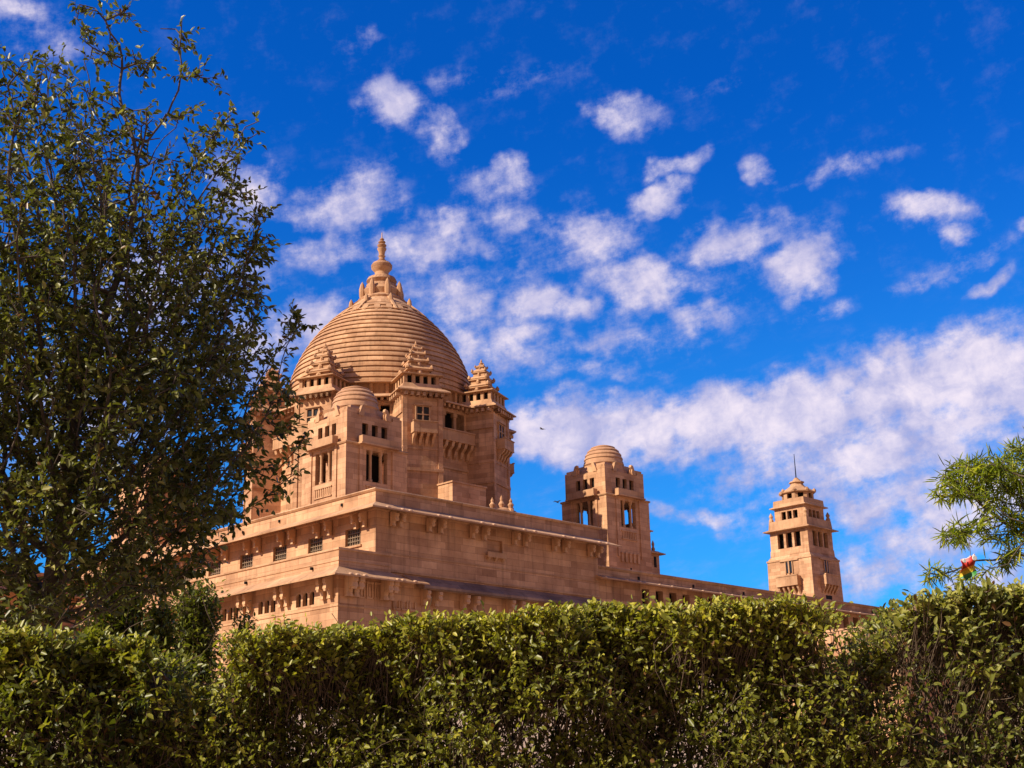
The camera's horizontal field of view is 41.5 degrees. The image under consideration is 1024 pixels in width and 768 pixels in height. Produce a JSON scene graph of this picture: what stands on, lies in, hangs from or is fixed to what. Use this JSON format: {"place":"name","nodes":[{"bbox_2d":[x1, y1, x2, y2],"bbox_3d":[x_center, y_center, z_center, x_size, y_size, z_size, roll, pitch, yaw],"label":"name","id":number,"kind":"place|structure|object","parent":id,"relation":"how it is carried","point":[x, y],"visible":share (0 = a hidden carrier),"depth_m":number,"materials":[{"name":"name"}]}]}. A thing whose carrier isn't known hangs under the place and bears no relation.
{"place":"outdoors","nodes":[
{"label":"outdoors","id":0,"kind":"place"},
{"bbox_2d":[3,673,1018,767],"bbox_3d":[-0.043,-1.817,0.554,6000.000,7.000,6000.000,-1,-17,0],"label":"ground","id":1,"kind":"structure","parent":0,"point":[526,739],"depth_m":38.74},
{"bbox_2d":[56,567,156,766],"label":"round shrub","id":2,"kind":"object","parent":1,"relation":"on","point":[122,623],"visible":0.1,"depth_m":12.26,"materials":[{"name":"green plant"}]},
{"bbox_2d":[0,606,248,767],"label":"dark hedge","id":3,"kind":"object","parent":1,"relation":"on","point":[51,684],"visible":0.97,"depth_m":5.66,"materials":[{"name":"green plant"}]},
{"bbox_2d":[0,0,322,748],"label":"leafy tree","id":4,"kind":"object","parent":1,"relation":"on","point":[63,523],"visible":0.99,"depth_m":10.29,"materials":[{"name":"green plant"}]},
{"bbox_2d":[126,594,200,765],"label":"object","id":5,"kind":"object","parent":1,"relation":"on","point":[160,625],"visible":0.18,"depth_m":11.85,"materials":[{"name":"green plant"}]},
{"bbox_2d":[170,577,230,767],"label":"young tree","id":6,"kind":"object","parent":1,"relation":"on","point":[193,621],"visible":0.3,"depth_m":13.40,"materials":[{"name":"green plant"}]},
{"bbox_2d":[216,600,261,763],"bbox_3d":[-2.296,3.457,11.271,0.511,3.264,0.514,8,-19,-28],"label":"dry shrub","id":7,"kind":"object","parent":1,"relation":"on","point":[243,622],"visible":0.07,"depth_m":11.64,"materials":[{"name":"brown plant"}]},
{"bbox_2d":[0,235,894,678],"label":"palace","id":8,"kind":"structure","parent":1,"relation":"on","point":[400,503],"depth_m":116.29,"materials":[{"name":"stone"}]},
{"bbox_2d":[210,562,220,575],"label":"window","id":9,"kind":"structure","parent":8,"relation":"in","point":[217,570],"depth_m":116.03,"materials":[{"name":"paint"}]},
{"bbox_2d":[242,553,252,568],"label":"window","id":10,"kind":"structure","parent":8,"relation":"in","point":[247,561],"depth_m":112.83,"materials":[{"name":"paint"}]},
{"bbox_2d":[275,545,286,560],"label":"window","id":11,"kind":"structure","parent":8,"relation":"in","point":[281,552],"depth_m":109.66,"materials":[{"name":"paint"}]},
{"bbox_2d":[296,593,300,606],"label":"arched window","id":12,"kind":"structure","parent":8,"relation":"in","point":[299,594],"depth_m":100.54,"materials":[{"name":"stone"}]},
{"bbox_2d":[303,592,307,605],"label":"arched window","id":13,"kind":"structure","parent":8,"relation":"in","point":[304,593],"depth_m":99.98,"materials":[{"name":"stone"}]},
{"bbox_2d":[310,537,322,552],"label":"window","id":14,"kind":"structure","parent":8,"relation":"in","point":[316,544],"depth_m":106.44,"materials":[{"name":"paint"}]},
{"bbox_2d":[344,528,361,547],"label":"window","id":15,"kind":"structure","parent":8,"relation":"in","point":[353,535],"depth_m":103.18,"materials":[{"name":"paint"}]},
{"bbox_2d":[487,540,499,554],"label":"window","id":16,"kind":"structure","parent":8,"relation":"in","point":[493,546],"depth_m":109.88,"materials":[{"name":"stone"}]},
{"bbox_2d":[146,589,933,767],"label":"clipped hedge","id":17,"kind":"object","parent":1,"relation":"on","point":[569,659],"visible":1,"depth_m":5.81,"materials":[{"name":"green plant"}]},
{"bbox_2d":[763,456,843,601],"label":"tower","id":18,"kind":"structure","parent":1,"relation":"on","point":[803,559],"depth_m":184.97,"materials":[{"name":"stone"}]},
{"bbox_2d":[786,561,791,572],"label":"arched window","id":19,"kind":"structure","parent":18,"relation":"in","point":[790,564],"depth_m":183.75,"materials":[{"name":"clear glass"}]},
{"bbox_2d":[767,626,1018,767],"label":"gate kiosk","id":20,"kind":"object","parent":1,"relation":"on","point":[829,639],"visible":0.02,"depth_m":22.65,"materials":[{"name":"stone"}]},
{"bbox_2d":[796,576,1023,767],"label":"twiggy hedge","id":21,"kind":"object","parent":1,"relation":"on","point":[956,633],"visible":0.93,"depth_m":5.87,"materials":[{"name":"green plant"}]},
{"bbox_2d":[918,427,1023,589],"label":"narrow leaved tree","id":22,"kind":"object","parent":1,"relation":"on","point":[997,471],"visible":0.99,"depth_m":7.56,"materials":[{"name":"green plant"}]},
{"bbox_2d":[960,537,976,580],"bbox_3d":[2.355,0.903,6.987,0.106,0.229,0.067,2,-17,-11],"label":"hanging ornament","id":23,"kind":"object","parent":22,"relation":"hanging from","point":[967,570],"visible":1,"depth_m":6.98,"materials":[{"name":"fabric"}]},
{"bbox_2d":[0,0,1023,607],"label":"sky","id":24,"kind":"structure","parent":0,"point":[715,245],"materials":[{"name":"blue"}]},
{"bbox_2d":[888,646,923,767],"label":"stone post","id":25,"kind":"object","parent":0,"point":[905,695],"visible":0.09,"depth_m":10.73,"materials":[{"name":"stone"}]}
]}

